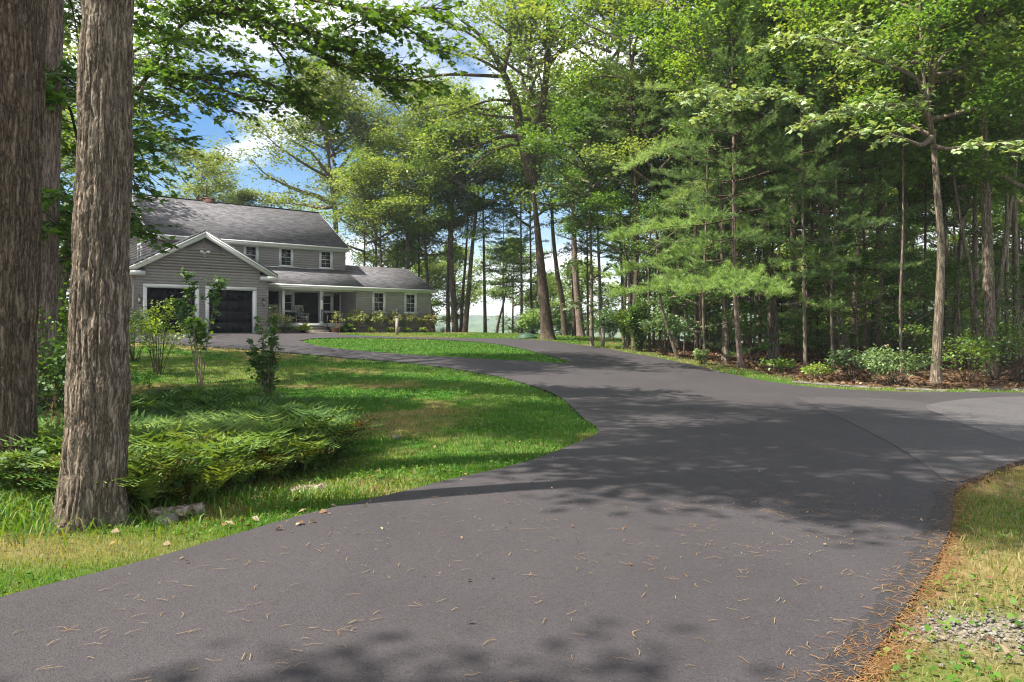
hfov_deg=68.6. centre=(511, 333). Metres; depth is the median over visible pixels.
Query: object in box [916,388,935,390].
edge stone
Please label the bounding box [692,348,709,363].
bush
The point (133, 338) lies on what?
bush
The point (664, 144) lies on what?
pine tree
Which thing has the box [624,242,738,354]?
young tree
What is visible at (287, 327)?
yew bush
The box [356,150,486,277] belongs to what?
oak tree
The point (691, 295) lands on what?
forest tree
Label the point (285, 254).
window
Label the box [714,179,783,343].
forest tree
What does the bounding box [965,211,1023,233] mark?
forest tree
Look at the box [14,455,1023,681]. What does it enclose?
pine needles
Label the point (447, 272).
oak tree
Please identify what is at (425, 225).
oak tree
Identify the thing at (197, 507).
bark slab
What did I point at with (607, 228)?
maple tree
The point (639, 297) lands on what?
young tree
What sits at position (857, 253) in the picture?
forest tree
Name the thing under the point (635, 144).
maple tree
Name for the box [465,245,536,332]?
oak tree
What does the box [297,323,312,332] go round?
hosta
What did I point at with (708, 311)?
young pine
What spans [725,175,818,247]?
forest tree
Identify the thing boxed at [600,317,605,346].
lamp post
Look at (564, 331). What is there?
oak tree
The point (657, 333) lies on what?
tree
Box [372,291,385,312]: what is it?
window
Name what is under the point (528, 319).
crest bush
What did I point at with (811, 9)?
maple tree
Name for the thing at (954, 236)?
forest tree
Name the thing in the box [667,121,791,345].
forest tree
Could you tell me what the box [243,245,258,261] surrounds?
window
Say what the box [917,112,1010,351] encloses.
oak tree
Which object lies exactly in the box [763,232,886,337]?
tree
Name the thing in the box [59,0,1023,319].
sky
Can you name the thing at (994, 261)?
forest tree
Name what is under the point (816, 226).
forest tree
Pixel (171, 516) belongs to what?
stone
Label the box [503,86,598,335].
oak tree
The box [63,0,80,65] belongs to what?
shade tree
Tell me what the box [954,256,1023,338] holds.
young tree
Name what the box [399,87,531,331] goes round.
oak tree
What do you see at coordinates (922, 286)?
young tree
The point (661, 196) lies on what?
forest tree
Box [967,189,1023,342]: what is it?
forest tree
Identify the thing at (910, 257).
young tree
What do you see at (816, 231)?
forest tree
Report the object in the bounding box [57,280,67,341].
bush
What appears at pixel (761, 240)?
forest tree
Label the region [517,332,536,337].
well cover
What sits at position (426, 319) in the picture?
hydrangea
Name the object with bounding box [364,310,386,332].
hydrangea
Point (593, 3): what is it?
oak tree
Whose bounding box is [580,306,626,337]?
crest bush
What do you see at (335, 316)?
hydrangea
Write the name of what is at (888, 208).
forest tree
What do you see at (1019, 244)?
forest tree
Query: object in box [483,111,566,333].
pine tree
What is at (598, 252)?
pine tree
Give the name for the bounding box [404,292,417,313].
window
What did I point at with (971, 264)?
forest tree
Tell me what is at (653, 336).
forest tree
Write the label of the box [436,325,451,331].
slope bush
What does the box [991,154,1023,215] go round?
forest tree
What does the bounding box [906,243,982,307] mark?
young tree
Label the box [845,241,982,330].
tree
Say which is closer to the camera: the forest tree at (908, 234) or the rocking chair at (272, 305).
the rocking chair at (272, 305)
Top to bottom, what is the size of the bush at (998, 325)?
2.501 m
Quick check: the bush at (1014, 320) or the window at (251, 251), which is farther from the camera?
the window at (251, 251)
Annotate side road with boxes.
[926,396,1023,441]
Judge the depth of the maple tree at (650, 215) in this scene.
30.93 m
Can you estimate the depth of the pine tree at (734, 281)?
26.74 m
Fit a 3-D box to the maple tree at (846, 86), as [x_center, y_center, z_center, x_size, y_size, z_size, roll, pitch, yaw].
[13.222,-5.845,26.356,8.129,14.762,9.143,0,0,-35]
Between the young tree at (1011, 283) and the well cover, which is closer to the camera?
the young tree at (1011, 283)
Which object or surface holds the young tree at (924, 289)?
on the ground at (982, 587)
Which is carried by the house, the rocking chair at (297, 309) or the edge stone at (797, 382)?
the rocking chair at (297, 309)
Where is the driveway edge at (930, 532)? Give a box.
[808,490,953,681]
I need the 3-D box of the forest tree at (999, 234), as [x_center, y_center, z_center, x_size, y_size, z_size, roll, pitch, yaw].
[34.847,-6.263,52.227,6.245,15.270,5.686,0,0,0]
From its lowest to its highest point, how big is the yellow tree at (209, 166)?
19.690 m
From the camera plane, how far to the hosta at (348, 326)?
46.01 m
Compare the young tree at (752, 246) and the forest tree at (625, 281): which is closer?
the young tree at (752, 246)
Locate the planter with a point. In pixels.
(334, 330)
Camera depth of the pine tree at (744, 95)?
29.51 m
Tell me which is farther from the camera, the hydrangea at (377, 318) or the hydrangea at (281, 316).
the hydrangea at (377, 318)
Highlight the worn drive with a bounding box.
[796,397,1023,481]
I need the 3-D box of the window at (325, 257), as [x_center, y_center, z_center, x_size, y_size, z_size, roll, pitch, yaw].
[-12.073,-4.805,48.732,0.980,1.290,0.115,0,0,-37]
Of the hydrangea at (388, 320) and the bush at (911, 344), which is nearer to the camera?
the bush at (911, 344)
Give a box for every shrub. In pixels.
[638,304,691,355]
[799,361,840,378]
[823,345,879,380]
[853,344,942,384]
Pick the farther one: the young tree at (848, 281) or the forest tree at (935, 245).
the forest tree at (935, 245)
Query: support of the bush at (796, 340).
on the ground at (982, 587)
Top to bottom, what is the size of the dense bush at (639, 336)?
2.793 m
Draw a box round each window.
[137,243,141,258]
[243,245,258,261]
[278,248,293,267]
[285,292,294,311]
[319,251,332,269]
[323,293,333,312]
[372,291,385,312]
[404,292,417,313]
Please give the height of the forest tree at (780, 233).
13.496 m
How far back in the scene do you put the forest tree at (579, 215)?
54.55 m
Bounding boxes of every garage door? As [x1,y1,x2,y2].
[143,283,198,332]
[205,286,256,332]
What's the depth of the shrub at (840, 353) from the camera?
23.29 m
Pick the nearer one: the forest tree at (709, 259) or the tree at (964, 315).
the forest tree at (709, 259)
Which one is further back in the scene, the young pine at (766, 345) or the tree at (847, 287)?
the tree at (847, 287)
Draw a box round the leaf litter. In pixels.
[643,339,1023,388]
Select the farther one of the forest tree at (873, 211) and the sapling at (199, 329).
the forest tree at (873, 211)
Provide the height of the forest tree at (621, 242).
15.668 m
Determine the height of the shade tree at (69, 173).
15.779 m
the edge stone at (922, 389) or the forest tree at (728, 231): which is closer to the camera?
the edge stone at (922, 389)
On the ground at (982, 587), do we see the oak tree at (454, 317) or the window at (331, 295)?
the oak tree at (454, 317)
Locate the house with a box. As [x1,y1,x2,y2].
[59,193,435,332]
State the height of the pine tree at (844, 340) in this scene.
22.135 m
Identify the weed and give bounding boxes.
[0,448,45,498]
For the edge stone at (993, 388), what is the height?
0.101 m
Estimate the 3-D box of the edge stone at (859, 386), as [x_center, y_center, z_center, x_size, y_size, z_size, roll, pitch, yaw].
[9.693,1.498,20.912,0.483,0.110,0.226,3,1,13]
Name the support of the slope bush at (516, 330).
on the ground at (982, 587)
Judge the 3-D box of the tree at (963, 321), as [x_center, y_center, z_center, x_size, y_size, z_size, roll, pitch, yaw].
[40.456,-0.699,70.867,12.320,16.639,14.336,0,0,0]
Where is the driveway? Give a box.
[0,333,1023,681]
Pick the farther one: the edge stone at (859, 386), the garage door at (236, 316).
the garage door at (236, 316)
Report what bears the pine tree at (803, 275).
on the ground at (982, 587)
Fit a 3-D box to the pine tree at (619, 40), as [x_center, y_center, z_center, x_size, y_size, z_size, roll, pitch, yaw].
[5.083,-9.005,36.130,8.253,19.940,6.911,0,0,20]
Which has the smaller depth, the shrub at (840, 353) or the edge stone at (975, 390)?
the edge stone at (975, 390)
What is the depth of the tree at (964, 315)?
64.82 m
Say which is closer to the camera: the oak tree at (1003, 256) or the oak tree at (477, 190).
the oak tree at (1003, 256)
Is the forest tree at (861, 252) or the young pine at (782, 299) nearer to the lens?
the young pine at (782, 299)
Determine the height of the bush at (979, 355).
1.403 m
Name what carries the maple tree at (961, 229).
on the ground at (982, 587)
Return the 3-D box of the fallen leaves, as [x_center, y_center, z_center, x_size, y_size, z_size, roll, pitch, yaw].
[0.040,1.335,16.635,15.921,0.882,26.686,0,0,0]
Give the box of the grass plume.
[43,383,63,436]
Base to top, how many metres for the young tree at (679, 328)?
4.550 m
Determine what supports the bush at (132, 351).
on the ground at (982, 587)
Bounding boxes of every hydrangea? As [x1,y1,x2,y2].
[268,310,293,331]
[329,310,344,331]
[344,308,367,331]
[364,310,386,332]
[383,309,402,332]
[400,311,422,332]
[417,313,437,331]
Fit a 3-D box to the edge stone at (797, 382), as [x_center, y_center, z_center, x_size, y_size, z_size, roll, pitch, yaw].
[8.471,1.448,21.948,0.583,0.104,0.290,3,0,3]
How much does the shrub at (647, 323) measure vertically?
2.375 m
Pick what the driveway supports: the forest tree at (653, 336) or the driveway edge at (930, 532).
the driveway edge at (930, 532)
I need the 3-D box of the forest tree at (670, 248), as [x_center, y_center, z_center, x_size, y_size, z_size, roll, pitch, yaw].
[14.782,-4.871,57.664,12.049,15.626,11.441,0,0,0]
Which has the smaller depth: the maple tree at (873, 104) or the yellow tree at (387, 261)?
the maple tree at (873, 104)
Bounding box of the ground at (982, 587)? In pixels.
[0,333,1023,681]
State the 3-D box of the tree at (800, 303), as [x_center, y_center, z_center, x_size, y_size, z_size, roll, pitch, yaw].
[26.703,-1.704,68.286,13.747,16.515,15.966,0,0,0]
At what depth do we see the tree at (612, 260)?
63.73 m
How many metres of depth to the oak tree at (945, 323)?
36.92 m
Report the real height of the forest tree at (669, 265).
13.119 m
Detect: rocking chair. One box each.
[268,304,280,322]
[295,305,308,322]
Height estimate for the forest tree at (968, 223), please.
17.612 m
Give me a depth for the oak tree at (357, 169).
57.39 m
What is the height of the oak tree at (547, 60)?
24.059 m
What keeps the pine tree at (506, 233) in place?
on the ground at (982, 587)
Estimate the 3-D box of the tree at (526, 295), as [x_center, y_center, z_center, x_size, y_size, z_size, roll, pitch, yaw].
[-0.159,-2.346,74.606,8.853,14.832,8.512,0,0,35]
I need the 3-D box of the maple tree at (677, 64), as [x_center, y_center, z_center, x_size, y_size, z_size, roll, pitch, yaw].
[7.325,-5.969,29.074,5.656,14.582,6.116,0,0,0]
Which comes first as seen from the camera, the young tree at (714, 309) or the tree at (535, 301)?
the young tree at (714, 309)
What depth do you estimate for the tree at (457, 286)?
77.77 m
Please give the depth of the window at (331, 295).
48.62 m
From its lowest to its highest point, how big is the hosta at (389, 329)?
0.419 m
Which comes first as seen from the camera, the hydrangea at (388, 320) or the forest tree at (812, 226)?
the forest tree at (812, 226)
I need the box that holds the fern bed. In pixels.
[0,384,388,513]
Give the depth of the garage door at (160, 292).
39.31 m
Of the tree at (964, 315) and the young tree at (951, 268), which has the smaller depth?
the young tree at (951, 268)
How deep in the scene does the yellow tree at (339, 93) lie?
62.01 m
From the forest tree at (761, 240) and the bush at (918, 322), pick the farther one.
the forest tree at (761, 240)
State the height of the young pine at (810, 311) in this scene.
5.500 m
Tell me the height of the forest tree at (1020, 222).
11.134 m
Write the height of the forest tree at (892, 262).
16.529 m
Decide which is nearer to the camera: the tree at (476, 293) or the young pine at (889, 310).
the young pine at (889, 310)
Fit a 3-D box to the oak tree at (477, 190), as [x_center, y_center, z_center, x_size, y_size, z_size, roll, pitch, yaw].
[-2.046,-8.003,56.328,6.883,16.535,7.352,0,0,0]
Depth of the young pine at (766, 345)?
30.61 m
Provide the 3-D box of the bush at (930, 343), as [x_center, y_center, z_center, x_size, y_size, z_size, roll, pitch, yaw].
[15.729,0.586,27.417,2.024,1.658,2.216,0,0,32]
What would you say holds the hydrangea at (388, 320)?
on the ground at (982, 587)
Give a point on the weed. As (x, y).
(25, 468)
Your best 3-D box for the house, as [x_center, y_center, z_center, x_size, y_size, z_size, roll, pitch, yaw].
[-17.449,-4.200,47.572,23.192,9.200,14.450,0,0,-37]
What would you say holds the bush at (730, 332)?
on the ground at (982, 587)
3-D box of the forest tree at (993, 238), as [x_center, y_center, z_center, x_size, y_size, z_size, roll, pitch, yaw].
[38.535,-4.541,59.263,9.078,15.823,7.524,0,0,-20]
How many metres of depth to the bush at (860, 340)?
31.20 m
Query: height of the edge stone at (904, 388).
0.108 m
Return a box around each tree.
[0,0,47,492]
[37,0,81,405]
[41,1,212,404]
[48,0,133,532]
[60,40,77,221]
[60,108,153,220]
[62,0,486,196]
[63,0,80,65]
[147,130,251,201]
[189,179,281,207]
[221,44,436,232]
[291,152,447,266]
[299,100,445,267]
[320,153,427,266]
[324,55,487,269]
[337,111,499,331]
[340,181,446,296]
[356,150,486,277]
[360,71,522,331]
[370,241,462,315]
[393,0,636,339]
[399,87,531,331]
[405,126,501,331]
[407,130,507,331]
[409,248,472,325]
[417,241,500,311]
[445,117,517,332]
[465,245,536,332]
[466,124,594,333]
[477,170,529,332]
[478,234,566,333]
[480,56,618,336]
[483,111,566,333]
[487,269,613,334]
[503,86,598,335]
[504,92,604,335]
[508,94,663,345]
[509,0,678,344]
[526,254,620,334]
[537,0,696,350]
[544,111,662,332]
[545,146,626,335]
[556,164,640,336]
[563,56,683,339]
[570,190,652,346]
[573,89,704,344]
[575,54,727,350]
[575,61,670,341]
[585,105,655,337]
[594,197,756,339]
[595,105,716,347]
[596,266,690,343]
[599,0,826,366]
[600,0,802,360]
[603,253,721,339]
[603,267,683,340]
[604,46,740,347]
[604,182,706,358]
[605,0,759,358]
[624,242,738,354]
[626,0,792,364]
[639,214,755,306]
[639,225,765,342]
[640,200,699,336]
[642,255,759,350]
[647,134,776,347]
[649,0,830,359]
[651,0,802,354]
[655,208,749,341]
[658,106,779,341]
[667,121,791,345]
[670,227,744,336]
[679,278,739,351]
[681,291,784,342]
[684,114,811,342]
[687,0,849,353]
[689,164,773,342]
[700,220,828,361]
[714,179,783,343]
[721,229,870,333]
[722,0,917,359]
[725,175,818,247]
[729,190,783,329]
[731,108,817,340]
[740,13,871,368]
[740,88,858,350]
[741,236,892,342]
[744,0,939,367]
[745,0,1023,382]
[746,148,814,273]
[747,0,1022,373]
[755,13,841,344]
[755,114,818,306]
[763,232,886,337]
[764,126,867,333]
[775,167,897,341]
[778,145,877,283]
[780,0,1023,375]
[785,191,894,333]
[786,0,965,358]
[787,5,936,365]
[789,89,875,286]
[790,229,888,360]
[792,71,918,344]
[800,5,1011,353]
[812,228,915,336]
[814,244,935,366]
[816,194,915,342]
[830,15,999,353]
[830,175,931,242]
[832,123,965,347]
[832,195,978,325]
[836,78,934,212]
[836,138,992,302]
[842,249,1011,342]
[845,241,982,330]
[852,194,931,341]
[853,262,975,368]
[857,142,931,343]
[866,251,963,346]
[871,0,1023,363]
[883,249,952,327]
[884,0,1023,195]
[884,260,956,322]
[885,149,1011,356]
[885,186,1011,335]
[892,6,1022,351]
[896,183,980,316]
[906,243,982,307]
[906,262,994,330]
[907,0,1023,361]
[908,182,1001,264]
[909,207,969,313]
[910,2,1023,356]
[913,247,1011,342]
[913,253,1010,353]
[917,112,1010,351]
[927,282,1010,341]
[931,210,1011,293]
[948,205,1011,303]
[949,198,1023,291]
[951,131,1012,346]
[952,6,1023,359]
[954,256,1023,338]
[963,140,1023,341]
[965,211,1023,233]
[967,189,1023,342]
[969,247,1011,340]
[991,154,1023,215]
[991,191,1023,342]
[993,247,1023,307]
[994,202,1023,261]
[996,261,1023,306]
[1000,269,1023,307]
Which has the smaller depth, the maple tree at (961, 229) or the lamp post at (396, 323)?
the maple tree at (961, 229)
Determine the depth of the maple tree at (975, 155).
24.34 m
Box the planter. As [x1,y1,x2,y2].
[331,328,339,332]
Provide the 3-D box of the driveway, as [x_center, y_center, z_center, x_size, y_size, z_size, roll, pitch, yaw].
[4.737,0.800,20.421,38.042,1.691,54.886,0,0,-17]
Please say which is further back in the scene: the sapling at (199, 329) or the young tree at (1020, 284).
the young tree at (1020, 284)
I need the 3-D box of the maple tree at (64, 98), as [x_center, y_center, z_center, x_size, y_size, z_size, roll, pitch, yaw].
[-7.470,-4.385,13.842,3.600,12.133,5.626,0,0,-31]
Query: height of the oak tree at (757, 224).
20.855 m
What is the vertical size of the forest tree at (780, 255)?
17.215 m
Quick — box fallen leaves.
[28,358,1023,652]
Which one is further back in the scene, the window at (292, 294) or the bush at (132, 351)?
the window at (292, 294)
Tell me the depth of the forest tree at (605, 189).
46.13 m
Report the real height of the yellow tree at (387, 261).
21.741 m
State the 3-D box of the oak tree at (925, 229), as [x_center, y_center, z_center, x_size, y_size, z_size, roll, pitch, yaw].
[20.407,-9.173,35.802,11.299,20.584,10.495,0,0,0]
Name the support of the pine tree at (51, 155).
on the ground at (982, 587)
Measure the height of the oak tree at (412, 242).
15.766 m
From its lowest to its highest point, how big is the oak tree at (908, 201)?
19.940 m
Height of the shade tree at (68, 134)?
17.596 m
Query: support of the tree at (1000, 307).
on the ground at (982, 587)
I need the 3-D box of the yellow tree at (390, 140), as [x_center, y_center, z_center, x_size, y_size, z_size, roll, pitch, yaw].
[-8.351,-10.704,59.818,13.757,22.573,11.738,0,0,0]
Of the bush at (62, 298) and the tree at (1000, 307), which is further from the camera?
the tree at (1000, 307)
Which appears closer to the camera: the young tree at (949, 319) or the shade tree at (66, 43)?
the shade tree at (66, 43)
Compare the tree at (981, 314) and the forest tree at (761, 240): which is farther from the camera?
the tree at (981, 314)
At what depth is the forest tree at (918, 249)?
60.04 m
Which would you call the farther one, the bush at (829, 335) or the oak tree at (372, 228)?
the oak tree at (372, 228)
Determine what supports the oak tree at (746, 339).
on the ground at (982, 587)
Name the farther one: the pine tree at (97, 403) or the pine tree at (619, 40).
the pine tree at (619, 40)
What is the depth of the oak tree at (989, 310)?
24.87 m
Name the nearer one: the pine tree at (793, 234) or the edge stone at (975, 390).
the edge stone at (975, 390)
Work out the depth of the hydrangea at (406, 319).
49.02 m
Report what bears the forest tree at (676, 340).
on the ground at (982, 587)
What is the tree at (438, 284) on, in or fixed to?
on the ground at (982, 587)
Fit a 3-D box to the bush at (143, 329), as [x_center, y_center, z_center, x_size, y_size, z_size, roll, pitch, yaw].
[-10.201,0.117,21.970,1.822,2.321,1.780,0,0,41]
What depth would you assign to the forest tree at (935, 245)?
56.82 m
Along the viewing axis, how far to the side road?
14.72 m
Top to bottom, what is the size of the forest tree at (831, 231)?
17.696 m
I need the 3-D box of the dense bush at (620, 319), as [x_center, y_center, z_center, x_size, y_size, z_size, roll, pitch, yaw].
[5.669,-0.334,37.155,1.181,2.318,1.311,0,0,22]
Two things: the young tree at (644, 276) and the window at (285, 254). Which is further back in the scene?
the window at (285, 254)
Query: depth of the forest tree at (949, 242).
49.90 m
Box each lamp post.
[395,309,398,334]
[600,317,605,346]
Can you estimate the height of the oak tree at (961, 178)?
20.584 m
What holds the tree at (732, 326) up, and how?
on the ground at (982, 587)
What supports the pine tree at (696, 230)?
on the ground at (982, 587)
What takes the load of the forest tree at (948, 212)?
on the ground at (982, 587)
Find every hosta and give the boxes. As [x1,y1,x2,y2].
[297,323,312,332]
[340,322,355,332]
[385,327,394,331]
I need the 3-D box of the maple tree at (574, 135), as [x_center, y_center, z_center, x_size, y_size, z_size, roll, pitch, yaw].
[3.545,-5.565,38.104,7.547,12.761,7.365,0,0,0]
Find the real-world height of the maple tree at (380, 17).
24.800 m
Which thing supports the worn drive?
on the driveway
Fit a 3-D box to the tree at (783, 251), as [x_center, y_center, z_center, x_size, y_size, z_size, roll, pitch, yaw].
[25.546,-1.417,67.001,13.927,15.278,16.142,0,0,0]
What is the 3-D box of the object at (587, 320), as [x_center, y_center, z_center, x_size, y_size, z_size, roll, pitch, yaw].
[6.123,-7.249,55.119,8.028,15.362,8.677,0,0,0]
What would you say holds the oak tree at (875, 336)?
on the ground at (982, 587)
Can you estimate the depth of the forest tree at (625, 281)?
47.58 m
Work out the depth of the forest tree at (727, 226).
38.82 m
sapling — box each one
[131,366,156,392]
[164,267,230,384]
[244,306,283,395]
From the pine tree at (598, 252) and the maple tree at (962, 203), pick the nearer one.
the maple tree at (962, 203)
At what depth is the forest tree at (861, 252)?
56.94 m
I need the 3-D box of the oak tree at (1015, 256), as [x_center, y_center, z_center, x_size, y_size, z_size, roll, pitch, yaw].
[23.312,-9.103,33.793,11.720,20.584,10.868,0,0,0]
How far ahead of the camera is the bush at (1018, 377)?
23.19 m
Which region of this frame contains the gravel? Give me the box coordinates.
[887,593,1023,667]
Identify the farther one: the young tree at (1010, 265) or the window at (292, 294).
the window at (292, 294)
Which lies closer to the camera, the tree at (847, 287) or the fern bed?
the fern bed
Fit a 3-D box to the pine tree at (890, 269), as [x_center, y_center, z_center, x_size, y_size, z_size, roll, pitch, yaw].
[13.166,-5.949,28.468,5.046,14.762,5.486,0,0,-35]
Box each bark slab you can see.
[148,502,204,518]
[290,483,326,491]
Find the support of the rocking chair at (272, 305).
on the house
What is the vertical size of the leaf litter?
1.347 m
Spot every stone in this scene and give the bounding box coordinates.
[154,513,178,524]
[792,381,810,383]
[852,385,867,387]
[894,387,917,390]
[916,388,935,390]
[964,389,980,391]
[986,387,1008,389]
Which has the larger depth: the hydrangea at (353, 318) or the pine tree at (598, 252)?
the pine tree at (598, 252)
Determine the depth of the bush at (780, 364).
25.71 m
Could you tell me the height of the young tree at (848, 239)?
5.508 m
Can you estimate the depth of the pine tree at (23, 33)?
7.74 m
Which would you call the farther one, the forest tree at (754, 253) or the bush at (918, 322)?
the forest tree at (754, 253)
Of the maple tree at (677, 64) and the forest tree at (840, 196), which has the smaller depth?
the maple tree at (677, 64)
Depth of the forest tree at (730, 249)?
48.57 m
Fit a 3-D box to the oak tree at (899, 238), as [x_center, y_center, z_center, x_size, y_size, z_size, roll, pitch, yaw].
[19.195,-9.174,36.037,11.899,20.584,13.107,0,0,0]
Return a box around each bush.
[36,306,67,413]
[48,263,153,405]
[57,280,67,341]
[64,314,152,342]
[129,309,165,360]
[130,298,187,374]
[279,318,296,332]
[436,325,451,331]
[494,305,538,333]
[514,308,553,333]
[551,306,585,334]
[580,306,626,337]
[614,303,631,348]
[624,295,656,351]
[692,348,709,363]
[712,307,761,346]
[757,355,798,371]
[778,317,826,357]
[798,313,868,355]
[846,315,915,356]
[882,307,945,353]
[892,329,950,367]
[911,327,974,369]
[924,339,1011,381]
[946,326,1023,378]
[948,307,1022,365]
[965,294,1023,364]
[969,323,1023,381]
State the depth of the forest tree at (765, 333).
48.72 m
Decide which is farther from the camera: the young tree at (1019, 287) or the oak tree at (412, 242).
the oak tree at (412, 242)
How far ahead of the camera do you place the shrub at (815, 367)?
23.32 m
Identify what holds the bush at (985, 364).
on the ground at (982, 587)
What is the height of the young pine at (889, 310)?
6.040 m
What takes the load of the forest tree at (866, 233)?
on the ground at (982, 587)
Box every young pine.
[672,260,744,349]
[718,289,781,361]
[752,266,819,352]
[779,243,868,355]
[850,237,948,348]
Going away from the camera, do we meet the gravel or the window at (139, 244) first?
the gravel
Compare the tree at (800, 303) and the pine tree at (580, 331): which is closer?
the pine tree at (580, 331)
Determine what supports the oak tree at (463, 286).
on the ground at (982, 587)
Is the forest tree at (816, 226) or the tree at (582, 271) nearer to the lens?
the forest tree at (816, 226)
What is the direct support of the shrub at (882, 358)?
on the ground at (982, 587)
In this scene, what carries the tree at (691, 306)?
on the ground at (982, 587)
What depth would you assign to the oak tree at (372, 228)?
56.08 m
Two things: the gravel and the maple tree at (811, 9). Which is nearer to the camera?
the gravel
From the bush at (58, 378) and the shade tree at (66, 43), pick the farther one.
the shade tree at (66, 43)
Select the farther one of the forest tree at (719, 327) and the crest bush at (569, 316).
the crest bush at (569, 316)
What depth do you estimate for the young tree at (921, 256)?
40.26 m
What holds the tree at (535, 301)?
on the ground at (982, 587)
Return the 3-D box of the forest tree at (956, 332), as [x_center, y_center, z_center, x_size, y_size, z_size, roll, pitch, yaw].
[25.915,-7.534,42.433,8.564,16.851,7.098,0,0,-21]
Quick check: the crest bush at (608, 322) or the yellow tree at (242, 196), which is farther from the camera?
the yellow tree at (242, 196)
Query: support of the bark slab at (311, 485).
on the ground at (982, 587)

